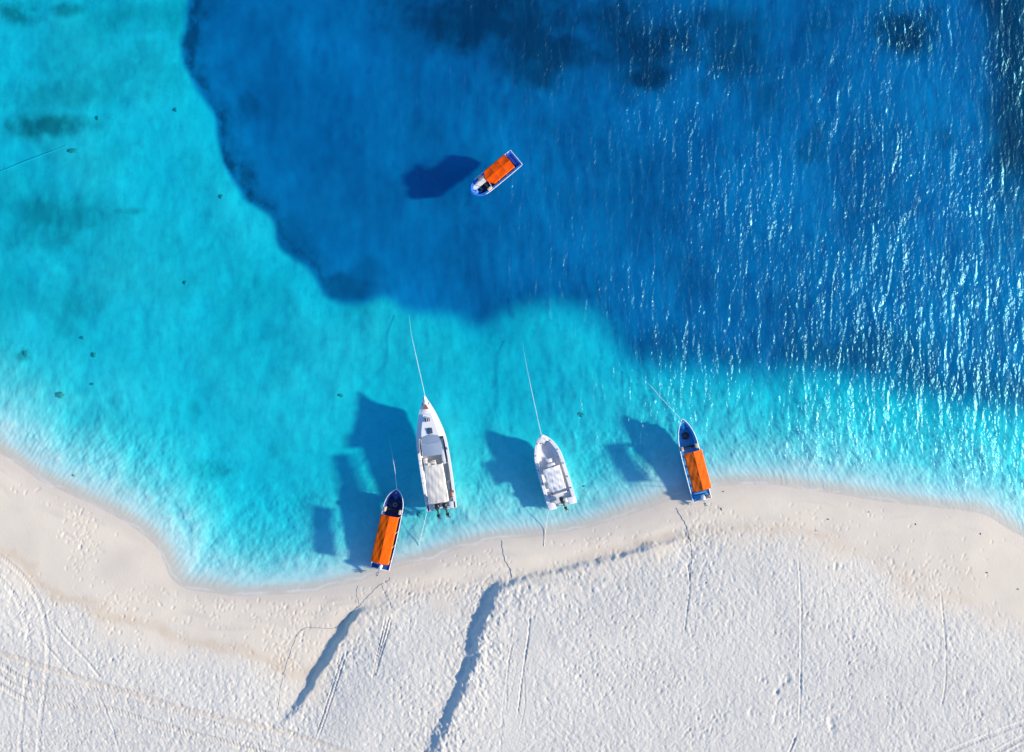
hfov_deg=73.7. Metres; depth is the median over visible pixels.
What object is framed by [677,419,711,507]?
canopy boat
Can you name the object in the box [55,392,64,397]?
coral head
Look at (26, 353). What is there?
coral head
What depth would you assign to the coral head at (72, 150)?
63.38 m
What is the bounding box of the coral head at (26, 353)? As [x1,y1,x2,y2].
[23,351,29,356]
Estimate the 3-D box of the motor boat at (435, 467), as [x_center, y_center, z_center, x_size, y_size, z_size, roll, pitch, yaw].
[-7.029,7.393,61.439,2.889,2.821,11.458,-8,90,0]
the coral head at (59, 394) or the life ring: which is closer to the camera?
the life ring
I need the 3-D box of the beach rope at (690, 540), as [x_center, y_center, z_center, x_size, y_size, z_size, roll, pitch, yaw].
[15.925,16.258,62.063,1.081,0.780,8.556,-5,90,0]
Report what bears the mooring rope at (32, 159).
on the ground
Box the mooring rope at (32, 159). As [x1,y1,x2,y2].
[0,146,65,171]
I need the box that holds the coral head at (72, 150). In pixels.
[67,148,78,152]
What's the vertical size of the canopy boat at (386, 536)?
2.230 m
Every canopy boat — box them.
[371,489,402,575]
[470,150,522,195]
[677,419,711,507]
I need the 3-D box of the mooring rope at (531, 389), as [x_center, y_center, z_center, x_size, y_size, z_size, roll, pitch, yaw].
[1.762,1.073,62.375,0.108,1.680,8.753,-11,90,0]
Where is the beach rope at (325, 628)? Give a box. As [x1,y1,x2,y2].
[277,580,388,710]
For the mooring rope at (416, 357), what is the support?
attached to the motor boat at (435, 467)
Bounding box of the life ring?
[681,432,688,439]
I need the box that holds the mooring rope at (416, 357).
[409,318,424,394]
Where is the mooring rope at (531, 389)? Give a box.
[522,342,540,431]
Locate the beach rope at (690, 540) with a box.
[676,508,692,599]
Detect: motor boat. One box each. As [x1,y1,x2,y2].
[416,395,456,520]
[534,434,576,511]
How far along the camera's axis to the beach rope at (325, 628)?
62.35 m
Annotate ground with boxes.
[0,0,1023,751]

